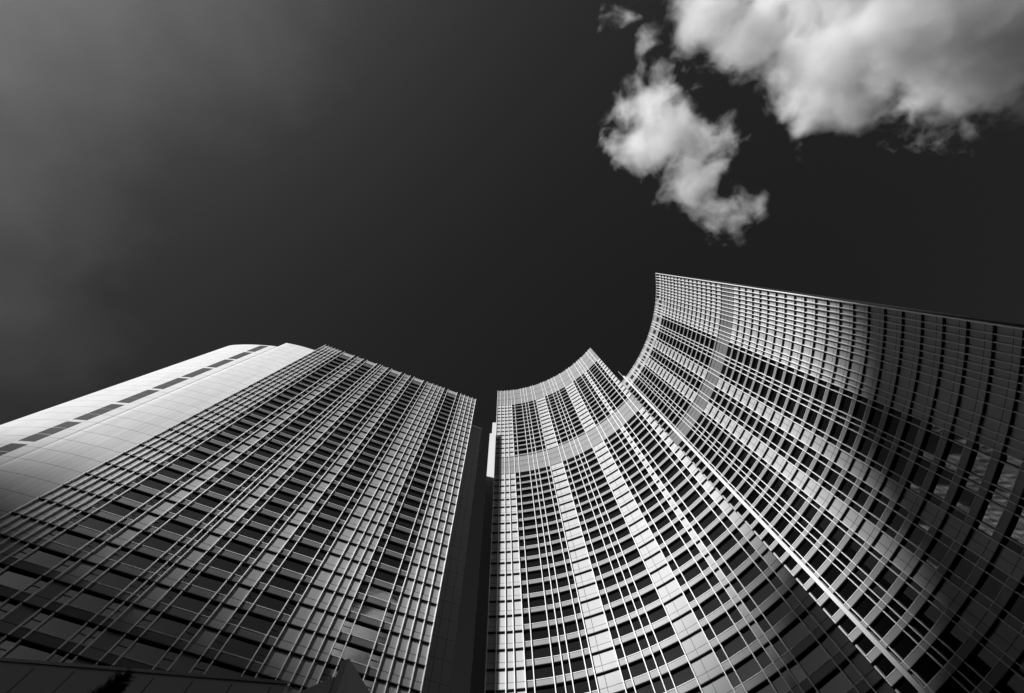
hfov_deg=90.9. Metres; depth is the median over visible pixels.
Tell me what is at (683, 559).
window
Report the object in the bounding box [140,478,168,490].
window
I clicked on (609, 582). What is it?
window
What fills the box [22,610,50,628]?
window
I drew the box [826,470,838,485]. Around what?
window
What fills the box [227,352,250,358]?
slot window
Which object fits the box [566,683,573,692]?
window
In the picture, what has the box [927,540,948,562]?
window
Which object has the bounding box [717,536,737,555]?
window
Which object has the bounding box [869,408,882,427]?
window
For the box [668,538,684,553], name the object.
window
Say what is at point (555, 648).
window
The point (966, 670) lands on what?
window
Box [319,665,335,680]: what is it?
window
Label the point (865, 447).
window
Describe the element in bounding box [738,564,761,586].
window
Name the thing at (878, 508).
window
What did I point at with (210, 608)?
window
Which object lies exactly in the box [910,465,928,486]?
window
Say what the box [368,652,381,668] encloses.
window
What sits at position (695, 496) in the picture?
window
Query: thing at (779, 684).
window
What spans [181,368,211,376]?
slot window
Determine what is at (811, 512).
window
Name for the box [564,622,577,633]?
window
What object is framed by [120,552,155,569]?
window
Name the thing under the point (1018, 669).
window
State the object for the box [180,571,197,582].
window
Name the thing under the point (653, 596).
window
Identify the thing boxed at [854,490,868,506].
window
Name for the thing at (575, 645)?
window
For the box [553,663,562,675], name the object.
window
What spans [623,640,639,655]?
window
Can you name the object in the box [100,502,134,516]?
window
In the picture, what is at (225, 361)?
slot window
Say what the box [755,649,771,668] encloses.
window
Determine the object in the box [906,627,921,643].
window
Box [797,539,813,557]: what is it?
window
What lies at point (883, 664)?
window
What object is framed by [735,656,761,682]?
window
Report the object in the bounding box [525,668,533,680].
window
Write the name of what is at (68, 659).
window
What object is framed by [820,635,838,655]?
window
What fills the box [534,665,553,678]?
window
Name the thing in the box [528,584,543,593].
window
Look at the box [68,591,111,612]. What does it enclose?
window
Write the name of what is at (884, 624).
window
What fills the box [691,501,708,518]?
window
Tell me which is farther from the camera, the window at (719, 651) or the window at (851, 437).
the window at (851, 437)
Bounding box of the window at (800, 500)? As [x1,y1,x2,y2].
[792,496,805,511]
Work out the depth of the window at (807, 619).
55.19 m
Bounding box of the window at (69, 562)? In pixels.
[54,558,77,571]
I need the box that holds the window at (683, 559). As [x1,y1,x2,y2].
[675,551,692,566]
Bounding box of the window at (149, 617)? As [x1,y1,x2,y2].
[137,611,158,627]
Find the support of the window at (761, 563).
in the office tower at (625, 548)
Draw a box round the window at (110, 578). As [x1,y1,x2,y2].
[95,570,134,589]
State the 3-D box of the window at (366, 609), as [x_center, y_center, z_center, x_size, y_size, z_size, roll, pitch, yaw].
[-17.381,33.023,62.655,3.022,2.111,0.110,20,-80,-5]
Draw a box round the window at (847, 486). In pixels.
[839,479,853,495]
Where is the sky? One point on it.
(474, 199)
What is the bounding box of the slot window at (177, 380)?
[153,378,186,388]
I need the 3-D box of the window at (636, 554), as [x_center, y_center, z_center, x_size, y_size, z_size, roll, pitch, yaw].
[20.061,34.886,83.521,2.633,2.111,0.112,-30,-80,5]
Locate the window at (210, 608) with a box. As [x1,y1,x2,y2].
[200,601,218,616]
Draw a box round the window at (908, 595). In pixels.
[896,584,918,609]
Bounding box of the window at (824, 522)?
[815,515,831,533]
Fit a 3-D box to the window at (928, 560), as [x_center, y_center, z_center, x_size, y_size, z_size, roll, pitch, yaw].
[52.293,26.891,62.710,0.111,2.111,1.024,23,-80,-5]
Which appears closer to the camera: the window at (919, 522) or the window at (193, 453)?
the window at (919, 522)
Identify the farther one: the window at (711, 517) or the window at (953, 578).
the window at (711, 517)
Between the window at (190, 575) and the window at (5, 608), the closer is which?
the window at (5, 608)
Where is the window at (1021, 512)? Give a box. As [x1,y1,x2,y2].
[1017,507,1023,517]
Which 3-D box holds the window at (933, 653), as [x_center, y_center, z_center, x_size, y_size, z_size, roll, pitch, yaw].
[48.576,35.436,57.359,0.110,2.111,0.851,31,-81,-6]
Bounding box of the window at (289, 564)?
[281,558,308,573]
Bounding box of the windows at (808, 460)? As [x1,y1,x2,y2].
[629,315,997,692]
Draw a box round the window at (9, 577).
[0,568,37,589]
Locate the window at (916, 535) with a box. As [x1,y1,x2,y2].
[906,525,925,545]
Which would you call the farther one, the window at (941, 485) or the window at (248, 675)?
the window at (941, 485)
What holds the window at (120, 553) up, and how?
in the office tower at (298, 517)
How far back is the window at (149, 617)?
51.01 m
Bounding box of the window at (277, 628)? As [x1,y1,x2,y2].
[268,622,284,637]
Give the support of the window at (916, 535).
in the office tower at (859, 465)
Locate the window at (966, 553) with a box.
[961,548,979,563]
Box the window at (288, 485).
[282,482,303,491]
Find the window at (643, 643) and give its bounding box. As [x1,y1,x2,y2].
[638,636,648,650]
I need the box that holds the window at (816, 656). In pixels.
[797,643,829,675]
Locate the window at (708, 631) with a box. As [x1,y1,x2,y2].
[703,626,715,640]
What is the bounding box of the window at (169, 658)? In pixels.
[157,649,180,668]
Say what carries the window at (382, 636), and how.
in the office tower at (298, 517)
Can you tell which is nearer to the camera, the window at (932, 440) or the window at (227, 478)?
the window at (932, 440)
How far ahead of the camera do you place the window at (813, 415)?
91.34 m
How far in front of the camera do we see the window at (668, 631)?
66.91 m
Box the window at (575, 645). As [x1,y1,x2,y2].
[567,639,581,651]
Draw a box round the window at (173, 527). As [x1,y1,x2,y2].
[161,520,191,535]
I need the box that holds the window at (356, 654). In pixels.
[341,644,371,664]
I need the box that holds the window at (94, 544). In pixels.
[81,540,101,551]
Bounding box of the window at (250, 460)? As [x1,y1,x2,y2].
[244,457,265,466]
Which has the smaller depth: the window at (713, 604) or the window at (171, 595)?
the window at (171, 595)
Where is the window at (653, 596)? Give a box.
[641,590,659,606]
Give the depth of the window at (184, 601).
54.52 m
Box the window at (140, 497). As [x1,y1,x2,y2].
[122,489,152,502]
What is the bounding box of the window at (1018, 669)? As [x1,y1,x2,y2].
[1014,665,1023,677]
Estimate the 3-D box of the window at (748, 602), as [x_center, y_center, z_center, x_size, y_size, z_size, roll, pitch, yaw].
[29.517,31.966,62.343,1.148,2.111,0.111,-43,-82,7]
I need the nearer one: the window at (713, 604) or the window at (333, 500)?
the window at (713, 604)
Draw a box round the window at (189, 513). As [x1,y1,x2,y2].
[178,507,206,521]
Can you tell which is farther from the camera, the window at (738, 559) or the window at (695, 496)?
the window at (695, 496)
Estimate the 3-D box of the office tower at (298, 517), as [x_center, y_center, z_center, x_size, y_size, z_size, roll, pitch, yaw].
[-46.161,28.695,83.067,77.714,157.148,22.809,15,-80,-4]
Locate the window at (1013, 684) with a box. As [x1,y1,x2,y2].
[998,672,1023,692]
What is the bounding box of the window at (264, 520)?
[251,514,276,526]
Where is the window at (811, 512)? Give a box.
[803,505,817,522]
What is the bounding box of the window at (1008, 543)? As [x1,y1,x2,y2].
[1003,538,1023,554]
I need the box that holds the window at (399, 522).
[395,518,413,529]
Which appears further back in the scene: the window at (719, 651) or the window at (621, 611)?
the window at (621, 611)
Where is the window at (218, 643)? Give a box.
[210,633,229,649]
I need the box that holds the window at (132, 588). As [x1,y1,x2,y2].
[125,579,144,592]
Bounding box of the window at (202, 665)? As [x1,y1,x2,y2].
[191,659,210,673]
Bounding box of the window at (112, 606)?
[99,600,121,615]
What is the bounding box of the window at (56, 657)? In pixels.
[47,652,64,661]
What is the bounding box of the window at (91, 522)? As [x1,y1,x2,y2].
[78,515,114,531]
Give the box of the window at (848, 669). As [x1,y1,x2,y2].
[841,661,861,684]
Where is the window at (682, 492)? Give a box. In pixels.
[678,482,692,497]
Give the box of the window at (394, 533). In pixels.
[390,529,409,541]
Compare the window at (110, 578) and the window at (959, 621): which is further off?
the window at (959, 621)
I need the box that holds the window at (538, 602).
[529,598,544,607]
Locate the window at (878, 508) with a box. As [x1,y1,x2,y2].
[870,500,886,518]
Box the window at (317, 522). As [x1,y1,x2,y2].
[311,517,333,530]
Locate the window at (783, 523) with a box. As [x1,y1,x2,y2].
[775,517,789,533]
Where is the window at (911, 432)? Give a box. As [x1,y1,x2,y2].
[903,423,918,444]
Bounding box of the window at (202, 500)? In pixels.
[194,495,220,507]
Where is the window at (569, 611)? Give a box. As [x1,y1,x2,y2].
[562,606,574,616]
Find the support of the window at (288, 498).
in the office tower at (298, 517)
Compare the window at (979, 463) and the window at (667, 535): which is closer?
the window at (979, 463)
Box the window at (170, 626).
[149,615,189,636]
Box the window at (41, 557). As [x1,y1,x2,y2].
[23,548,66,567]
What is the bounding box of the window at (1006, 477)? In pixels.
[994,463,1018,491]
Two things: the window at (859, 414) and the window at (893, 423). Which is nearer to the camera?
the window at (893, 423)
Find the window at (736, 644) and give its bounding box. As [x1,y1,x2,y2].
[722,634,746,657]
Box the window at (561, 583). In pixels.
[557,578,568,587]
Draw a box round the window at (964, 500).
[953,488,975,513]
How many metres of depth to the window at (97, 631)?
47.36 m
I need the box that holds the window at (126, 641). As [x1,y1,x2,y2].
[110,636,135,654]
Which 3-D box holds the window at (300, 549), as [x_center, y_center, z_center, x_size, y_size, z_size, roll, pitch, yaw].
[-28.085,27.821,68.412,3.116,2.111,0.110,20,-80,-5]
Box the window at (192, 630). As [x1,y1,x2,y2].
[180,624,200,640]
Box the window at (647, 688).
[635,682,653,692]
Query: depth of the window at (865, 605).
67.71 m
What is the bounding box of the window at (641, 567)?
[630,562,645,576]
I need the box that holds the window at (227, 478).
[221,474,245,485]
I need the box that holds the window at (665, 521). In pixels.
[656,517,670,529]
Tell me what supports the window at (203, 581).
in the office tower at (298, 517)
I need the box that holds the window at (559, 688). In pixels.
[556,684,565,692]
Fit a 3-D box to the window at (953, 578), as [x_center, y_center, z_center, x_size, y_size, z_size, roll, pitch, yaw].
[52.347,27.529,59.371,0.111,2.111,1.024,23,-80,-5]
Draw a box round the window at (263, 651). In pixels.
[253,645,270,662]
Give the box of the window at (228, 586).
[218,582,234,594]
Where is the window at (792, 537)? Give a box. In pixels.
[785,528,800,545]
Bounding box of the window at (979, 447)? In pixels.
[975,443,992,455]
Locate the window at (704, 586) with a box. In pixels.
[691,580,710,597]
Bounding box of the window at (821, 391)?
[816,385,825,401]
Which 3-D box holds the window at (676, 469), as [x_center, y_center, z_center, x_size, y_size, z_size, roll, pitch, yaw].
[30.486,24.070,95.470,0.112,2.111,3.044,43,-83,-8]
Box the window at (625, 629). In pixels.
[617,622,633,636]
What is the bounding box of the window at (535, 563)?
[526,560,540,567]
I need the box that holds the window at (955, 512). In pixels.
[950,507,966,520]
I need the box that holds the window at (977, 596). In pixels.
[972,591,992,608]
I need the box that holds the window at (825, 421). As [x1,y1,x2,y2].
[819,416,830,432]
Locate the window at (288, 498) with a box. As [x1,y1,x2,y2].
[273,491,295,502]
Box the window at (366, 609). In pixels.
[359,603,385,619]
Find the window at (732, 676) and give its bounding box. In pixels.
[726,669,740,687]
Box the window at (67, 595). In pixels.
[55,587,80,602]
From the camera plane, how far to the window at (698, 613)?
66.45 m
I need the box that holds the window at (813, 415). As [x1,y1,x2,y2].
[807,410,817,425]
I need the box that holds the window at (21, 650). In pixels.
[3,642,52,660]
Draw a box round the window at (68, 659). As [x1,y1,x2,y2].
[62,656,73,662]
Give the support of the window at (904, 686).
in the office tower at (859, 465)
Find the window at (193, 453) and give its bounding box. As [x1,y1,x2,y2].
[186,450,209,460]
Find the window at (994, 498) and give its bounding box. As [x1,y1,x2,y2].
[988,493,1006,507]
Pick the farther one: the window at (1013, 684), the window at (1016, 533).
the window at (1016, 533)
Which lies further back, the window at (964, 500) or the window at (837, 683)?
the window at (964, 500)
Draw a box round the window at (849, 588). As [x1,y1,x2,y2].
[837,580,857,600]
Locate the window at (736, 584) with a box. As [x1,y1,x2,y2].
[731,580,743,593]
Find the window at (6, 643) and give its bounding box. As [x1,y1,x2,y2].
[0,637,17,654]
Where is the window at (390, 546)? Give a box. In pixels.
[385,541,405,554]
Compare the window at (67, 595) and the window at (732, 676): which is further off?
the window at (732, 676)
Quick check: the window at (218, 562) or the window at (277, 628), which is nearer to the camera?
the window at (277, 628)
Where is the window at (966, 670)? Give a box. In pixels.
[960,665,982,686]
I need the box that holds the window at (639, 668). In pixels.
[629,660,646,677]
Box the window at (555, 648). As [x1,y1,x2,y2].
[551,644,559,655]
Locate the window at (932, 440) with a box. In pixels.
[922,432,939,454]
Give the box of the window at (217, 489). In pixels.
[208,485,232,496]
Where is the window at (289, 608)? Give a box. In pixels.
[282,601,296,614]
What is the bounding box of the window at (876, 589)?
[871,583,885,597]
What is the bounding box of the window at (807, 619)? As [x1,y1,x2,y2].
[800,612,817,630]
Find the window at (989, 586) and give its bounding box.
[977,574,1003,600]
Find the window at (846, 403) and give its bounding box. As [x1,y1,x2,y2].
[840,396,851,413]
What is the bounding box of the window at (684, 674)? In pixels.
[671,665,694,686]
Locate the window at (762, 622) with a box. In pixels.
[757,616,770,632]
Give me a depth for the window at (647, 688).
61.00 m
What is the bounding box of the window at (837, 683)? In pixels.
[817,670,852,692]
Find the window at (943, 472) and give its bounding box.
[939,468,953,480]
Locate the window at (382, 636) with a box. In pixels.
[376,630,388,644]
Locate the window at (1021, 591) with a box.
[1018,585,1023,595]
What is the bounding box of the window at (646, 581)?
[635,576,652,590]
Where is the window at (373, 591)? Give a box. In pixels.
[366,585,391,600]
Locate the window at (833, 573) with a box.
[822,564,841,585]
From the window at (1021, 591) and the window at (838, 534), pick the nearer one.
the window at (1021, 591)
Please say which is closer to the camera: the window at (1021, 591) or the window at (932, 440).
the window at (1021, 591)
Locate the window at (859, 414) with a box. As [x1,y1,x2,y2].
[854,402,866,420]
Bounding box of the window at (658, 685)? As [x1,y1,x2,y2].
[652,678,665,692]
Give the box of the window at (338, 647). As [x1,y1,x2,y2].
[331,640,345,656]
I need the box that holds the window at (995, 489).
[992,486,1009,498]
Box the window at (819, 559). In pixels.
[809,551,826,570]
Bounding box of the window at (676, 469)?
[665,466,678,480]
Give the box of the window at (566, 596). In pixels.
[559,592,571,601]
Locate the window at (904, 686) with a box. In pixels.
[895,678,918,692]
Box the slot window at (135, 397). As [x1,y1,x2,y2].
[118,390,159,402]
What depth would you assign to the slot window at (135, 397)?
93.03 m
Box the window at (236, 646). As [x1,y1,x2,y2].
[222,636,259,659]
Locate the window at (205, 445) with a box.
[199,442,221,451]
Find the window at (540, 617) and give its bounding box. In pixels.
[530,612,546,622]
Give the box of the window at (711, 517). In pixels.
[699,511,717,529]
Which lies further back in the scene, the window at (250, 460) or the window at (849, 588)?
the window at (250, 460)
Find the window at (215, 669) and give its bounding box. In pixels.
[205,662,243,676]
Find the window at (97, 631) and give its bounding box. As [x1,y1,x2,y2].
[82,628,102,644]
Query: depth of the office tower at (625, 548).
78.94 m
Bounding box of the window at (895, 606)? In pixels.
[890,601,905,616]
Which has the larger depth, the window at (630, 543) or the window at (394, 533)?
the window at (630, 543)
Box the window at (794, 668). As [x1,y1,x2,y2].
[788,662,805,682]
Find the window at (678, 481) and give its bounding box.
[671,474,685,488]
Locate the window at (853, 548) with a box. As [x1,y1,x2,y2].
[843,539,861,559]
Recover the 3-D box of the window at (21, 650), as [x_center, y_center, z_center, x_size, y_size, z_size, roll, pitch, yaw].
[-42.140,26.942,43.783,3.054,2.111,0.110,20,-80,-5]
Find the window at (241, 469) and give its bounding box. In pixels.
[233,465,255,475]
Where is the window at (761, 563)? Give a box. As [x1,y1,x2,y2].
[756,558,768,571]
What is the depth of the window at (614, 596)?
77.29 m
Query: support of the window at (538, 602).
in the office tower at (625, 548)
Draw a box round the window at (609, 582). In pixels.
[603,576,616,587]
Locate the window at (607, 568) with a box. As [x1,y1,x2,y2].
[599,563,612,574]
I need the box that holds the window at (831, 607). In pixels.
[824,599,839,615]
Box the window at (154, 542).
[141,535,174,551]
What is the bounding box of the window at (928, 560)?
[923,555,939,569]
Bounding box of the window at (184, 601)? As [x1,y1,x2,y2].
[171,593,207,612]
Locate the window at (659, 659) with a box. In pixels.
[654,652,664,667]
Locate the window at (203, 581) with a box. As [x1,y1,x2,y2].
[191,573,224,591]
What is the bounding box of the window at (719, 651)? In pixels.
[714,646,727,662]
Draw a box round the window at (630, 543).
[620,539,635,550]
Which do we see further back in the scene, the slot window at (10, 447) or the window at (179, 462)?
the window at (179, 462)
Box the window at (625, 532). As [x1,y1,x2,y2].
[616,528,630,539]
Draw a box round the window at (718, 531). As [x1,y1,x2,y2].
[708,523,726,541]
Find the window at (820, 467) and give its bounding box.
[814,462,825,476]
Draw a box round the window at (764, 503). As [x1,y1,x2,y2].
[756,499,768,513]
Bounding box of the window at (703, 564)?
[698,559,709,570]
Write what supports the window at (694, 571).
in the office tower at (625, 548)
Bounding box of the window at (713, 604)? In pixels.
[700,596,721,615]
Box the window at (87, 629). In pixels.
[70,624,95,641]
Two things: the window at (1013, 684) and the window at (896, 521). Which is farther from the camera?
the window at (896, 521)
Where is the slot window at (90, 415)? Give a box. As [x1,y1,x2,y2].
[74,404,122,419]
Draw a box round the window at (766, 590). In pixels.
[750,581,775,605]
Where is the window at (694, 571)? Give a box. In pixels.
[683,564,701,581]
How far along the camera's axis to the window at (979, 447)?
60.09 m
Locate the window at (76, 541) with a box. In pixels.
[51,531,91,548]
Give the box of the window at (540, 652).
[532,646,550,658]
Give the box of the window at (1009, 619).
[1001,612,1023,631]
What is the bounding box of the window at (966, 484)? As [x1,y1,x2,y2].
[963,480,978,492]
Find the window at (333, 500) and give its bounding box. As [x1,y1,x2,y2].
[327,496,347,506]
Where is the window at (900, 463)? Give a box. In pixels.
[891,455,907,475]
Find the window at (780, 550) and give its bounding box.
[774,545,785,557]
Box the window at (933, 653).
[929,649,946,665]
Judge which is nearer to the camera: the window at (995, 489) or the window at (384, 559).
the window at (995, 489)
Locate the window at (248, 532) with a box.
[238,526,265,540]
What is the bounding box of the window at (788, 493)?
[781,487,794,501]
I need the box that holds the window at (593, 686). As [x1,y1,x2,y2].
[588,677,597,690]
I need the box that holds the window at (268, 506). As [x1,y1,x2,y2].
[262,502,286,514]
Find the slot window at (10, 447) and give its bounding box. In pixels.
[0,443,27,455]
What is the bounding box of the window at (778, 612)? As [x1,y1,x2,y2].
[765,599,791,626]
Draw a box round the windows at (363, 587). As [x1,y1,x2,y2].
[0,353,459,623]
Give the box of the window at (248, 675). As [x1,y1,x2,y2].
[242,672,255,677]
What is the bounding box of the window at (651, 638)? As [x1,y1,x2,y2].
[646,633,656,646]
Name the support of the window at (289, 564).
in the office tower at (298, 517)
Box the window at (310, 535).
[302,530,326,543]
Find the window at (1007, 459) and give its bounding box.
[1003,455,1021,467]
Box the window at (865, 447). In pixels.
[859,437,872,455]
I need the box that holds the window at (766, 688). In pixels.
[752,682,775,692]
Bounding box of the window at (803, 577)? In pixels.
[797,569,810,584]
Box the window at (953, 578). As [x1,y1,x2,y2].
[947,572,964,588]
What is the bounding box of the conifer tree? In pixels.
[89,667,136,692]
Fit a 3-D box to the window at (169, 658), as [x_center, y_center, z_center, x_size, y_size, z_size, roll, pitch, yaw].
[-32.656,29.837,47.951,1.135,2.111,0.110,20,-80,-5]
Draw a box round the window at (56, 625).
[36,614,83,638]
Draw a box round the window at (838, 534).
[828,527,845,546]
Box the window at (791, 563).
[785,556,797,570]
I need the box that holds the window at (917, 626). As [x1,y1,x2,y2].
[910,620,928,637]
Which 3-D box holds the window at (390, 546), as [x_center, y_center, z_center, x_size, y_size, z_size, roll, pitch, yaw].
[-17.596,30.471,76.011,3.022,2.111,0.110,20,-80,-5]
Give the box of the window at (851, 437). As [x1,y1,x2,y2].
[844,430,857,447]
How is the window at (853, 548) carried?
in the office tower at (859, 465)
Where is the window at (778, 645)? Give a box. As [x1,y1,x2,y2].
[771,637,787,656]
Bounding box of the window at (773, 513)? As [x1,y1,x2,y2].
[765,508,778,522]
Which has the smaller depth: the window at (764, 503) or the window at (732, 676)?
the window at (732, 676)
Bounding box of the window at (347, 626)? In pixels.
[340,619,354,633]
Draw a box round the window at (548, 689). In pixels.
[535,686,555,692]
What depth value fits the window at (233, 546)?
64.56 m
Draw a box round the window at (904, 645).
[891,633,917,659]
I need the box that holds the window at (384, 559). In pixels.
[379,554,401,568]
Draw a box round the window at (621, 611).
[612,605,627,618]
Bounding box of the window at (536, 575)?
[527,572,541,579]
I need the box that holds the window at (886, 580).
[877,568,897,590]
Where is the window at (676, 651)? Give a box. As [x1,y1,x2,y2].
[662,643,684,662]
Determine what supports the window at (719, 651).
in the office tower at (625, 548)
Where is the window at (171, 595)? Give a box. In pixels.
[160,589,179,603]
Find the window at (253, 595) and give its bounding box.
[244,589,260,602]
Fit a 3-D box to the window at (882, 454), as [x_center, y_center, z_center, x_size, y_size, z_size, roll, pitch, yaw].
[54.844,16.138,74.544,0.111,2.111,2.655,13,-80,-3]
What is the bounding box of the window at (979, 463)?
[968,451,989,477]
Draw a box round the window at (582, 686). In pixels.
[573,679,589,692]
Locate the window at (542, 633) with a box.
[531,628,548,639]
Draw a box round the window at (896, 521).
[887,512,904,531]
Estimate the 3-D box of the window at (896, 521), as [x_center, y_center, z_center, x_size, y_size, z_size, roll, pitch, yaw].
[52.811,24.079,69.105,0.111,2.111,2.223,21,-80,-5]
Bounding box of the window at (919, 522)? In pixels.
[915,518,930,530]
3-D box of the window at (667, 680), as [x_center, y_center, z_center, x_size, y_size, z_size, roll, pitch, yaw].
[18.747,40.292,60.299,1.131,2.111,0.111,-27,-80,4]
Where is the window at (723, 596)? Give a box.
[717,589,730,603]
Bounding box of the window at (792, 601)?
[784,592,799,608]
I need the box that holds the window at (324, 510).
[320,506,341,517]
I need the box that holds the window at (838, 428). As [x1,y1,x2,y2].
[831,423,843,439]
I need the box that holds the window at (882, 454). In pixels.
[874,446,889,465]
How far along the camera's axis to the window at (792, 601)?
58.55 m
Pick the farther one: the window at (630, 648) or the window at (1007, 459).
the window at (630, 648)
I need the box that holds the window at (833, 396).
[828,390,838,407]
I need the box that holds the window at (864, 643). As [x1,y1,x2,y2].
[856,634,874,654]
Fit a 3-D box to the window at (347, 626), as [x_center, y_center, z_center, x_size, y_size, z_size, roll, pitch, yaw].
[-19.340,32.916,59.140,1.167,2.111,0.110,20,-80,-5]
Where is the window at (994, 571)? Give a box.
[988,565,1008,582]
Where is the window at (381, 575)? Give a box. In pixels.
[373,569,396,583]
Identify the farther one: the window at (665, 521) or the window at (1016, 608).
the window at (665, 521)
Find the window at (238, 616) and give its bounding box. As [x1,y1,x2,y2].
[228,610,245,624]
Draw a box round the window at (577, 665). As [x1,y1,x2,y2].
[570,658,585,672]
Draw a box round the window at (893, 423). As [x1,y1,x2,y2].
[885,416,899,435]
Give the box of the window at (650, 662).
[644,656,656,671]
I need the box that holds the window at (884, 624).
[871,613,894,637]
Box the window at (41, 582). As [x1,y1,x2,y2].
[23,578,49,593]
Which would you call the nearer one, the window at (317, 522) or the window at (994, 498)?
the window at (994, 498)
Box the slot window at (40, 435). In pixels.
[18,421,81,441]
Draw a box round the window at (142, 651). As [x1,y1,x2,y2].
[123,640,167,664]
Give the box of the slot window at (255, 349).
[248,346,267,351]
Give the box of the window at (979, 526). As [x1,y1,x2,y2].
[975,522,993,536]
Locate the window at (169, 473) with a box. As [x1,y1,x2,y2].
[156,468,184,479]
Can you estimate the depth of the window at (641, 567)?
80.27 m
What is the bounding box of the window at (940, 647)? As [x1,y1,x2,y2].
[934,641,953,660]
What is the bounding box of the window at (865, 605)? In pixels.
[854,595,875,618]
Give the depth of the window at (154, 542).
60.55 m
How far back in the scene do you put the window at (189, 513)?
67.24 m
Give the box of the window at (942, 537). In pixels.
[937,532,953,546]
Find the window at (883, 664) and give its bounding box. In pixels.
[875,655,895,676]
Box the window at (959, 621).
[955,617,973,633]
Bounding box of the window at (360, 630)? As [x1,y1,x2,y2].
[351,622,378,641]
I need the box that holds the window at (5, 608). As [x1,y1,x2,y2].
[0,601,17,616]
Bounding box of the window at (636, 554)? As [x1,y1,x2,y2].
[625,550,640,562]
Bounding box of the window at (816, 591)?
[809,584,824,599]
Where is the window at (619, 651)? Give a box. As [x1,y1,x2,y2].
[615,646,624,658]
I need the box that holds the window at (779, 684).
[770,674,789,692]
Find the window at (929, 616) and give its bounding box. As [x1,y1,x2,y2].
[917,602,942,629]
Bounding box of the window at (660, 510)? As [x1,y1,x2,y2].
[650,507,663,519]
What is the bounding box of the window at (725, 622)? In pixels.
[710,614,733,635]
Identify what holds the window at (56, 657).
in the office tower at (298, 517)
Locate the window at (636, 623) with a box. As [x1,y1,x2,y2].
[631,618,641,630]
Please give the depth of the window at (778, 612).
58.82 m
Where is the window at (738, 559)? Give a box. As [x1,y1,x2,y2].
[727,549,748,570]
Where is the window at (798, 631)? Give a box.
[780,620,809,649]
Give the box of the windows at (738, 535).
[512,362,874,692]
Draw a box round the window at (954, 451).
[944,441,963,465]
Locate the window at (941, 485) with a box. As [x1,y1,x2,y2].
[930,475,950,499]
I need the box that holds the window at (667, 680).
[662,674,674,690]
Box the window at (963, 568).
[951,556,974,580]
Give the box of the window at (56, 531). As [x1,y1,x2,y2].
[41,528,63,539]
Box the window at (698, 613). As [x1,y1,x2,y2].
[693,607,704,620]
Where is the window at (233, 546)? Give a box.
[224,540,252,555]
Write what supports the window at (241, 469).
in the office tower at (298, 517)
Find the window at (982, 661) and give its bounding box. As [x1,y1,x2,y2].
[967,645,998,677]
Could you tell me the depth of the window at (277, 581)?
61.81 m
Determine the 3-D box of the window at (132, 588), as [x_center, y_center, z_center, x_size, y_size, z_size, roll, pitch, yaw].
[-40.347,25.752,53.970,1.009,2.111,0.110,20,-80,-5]
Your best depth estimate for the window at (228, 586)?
58.04 m
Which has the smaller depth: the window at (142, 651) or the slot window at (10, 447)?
the window at (142, 651)
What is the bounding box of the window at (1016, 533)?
[1007,516,1023,545]
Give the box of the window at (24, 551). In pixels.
[12,545,34,557]
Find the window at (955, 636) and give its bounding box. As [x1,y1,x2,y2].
[940,623,968,651]
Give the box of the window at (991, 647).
[983,639,1003,657]
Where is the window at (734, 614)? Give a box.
[729,607,742,623]
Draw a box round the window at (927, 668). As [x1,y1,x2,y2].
[913,655,941,683]
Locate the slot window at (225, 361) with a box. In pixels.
[207,359,233,367]
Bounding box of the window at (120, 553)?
[109,549,128,560]
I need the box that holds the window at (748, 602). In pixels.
[744,597,756,611]
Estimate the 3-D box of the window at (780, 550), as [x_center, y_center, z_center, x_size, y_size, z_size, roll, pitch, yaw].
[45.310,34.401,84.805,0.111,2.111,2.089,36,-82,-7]
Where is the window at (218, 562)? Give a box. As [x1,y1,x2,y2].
[208,556,239,572]
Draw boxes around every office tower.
[0,343,481,692]
[470,348,896,692]
[621,273,1023,692]
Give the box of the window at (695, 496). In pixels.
[684,491,699,506]
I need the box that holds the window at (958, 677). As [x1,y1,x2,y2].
[954,673,974,692]
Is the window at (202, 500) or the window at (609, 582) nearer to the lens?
the window at (202, 500)
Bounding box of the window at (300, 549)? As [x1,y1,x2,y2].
[292,543,317,557]
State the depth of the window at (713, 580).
69.34 m
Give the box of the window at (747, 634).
[741,628,756,644]
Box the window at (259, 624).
[239,613,274,633]
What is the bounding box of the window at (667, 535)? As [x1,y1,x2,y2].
[661,527,676,540]
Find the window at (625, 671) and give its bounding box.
[620,667,630,680]
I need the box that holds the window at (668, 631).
[654,624,674,642]
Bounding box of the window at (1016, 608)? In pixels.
[1007,594,1023,621]
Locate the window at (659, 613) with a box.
[647,606,666,623]
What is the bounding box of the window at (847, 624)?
[839,616,855,634]
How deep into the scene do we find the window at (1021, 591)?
52.98 m
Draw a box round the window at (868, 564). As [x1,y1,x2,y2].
[859,553,878,574]
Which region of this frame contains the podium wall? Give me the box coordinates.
[0,657,288,692]
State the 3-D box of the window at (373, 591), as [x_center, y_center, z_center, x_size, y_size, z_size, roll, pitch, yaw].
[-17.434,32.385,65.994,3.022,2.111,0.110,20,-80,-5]
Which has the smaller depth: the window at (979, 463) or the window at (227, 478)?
the window at (979, 463)
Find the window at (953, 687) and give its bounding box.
[940,679,967,692]
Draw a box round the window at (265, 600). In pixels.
[255,593,286,611]
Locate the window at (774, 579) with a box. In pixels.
[769,574,782,589]
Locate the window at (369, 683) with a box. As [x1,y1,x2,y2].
[363,677,374,692]
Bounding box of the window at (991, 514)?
[979,501,1003,528]
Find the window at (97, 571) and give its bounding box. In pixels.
[83,567,106,580]
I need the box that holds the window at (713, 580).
[707,574,719,586]
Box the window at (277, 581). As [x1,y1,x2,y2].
[268,574,298,591]
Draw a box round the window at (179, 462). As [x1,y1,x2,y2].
[171,458,197,469]
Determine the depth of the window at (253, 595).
58.27 m
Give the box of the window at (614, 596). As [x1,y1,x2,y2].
[608,590,621,602]

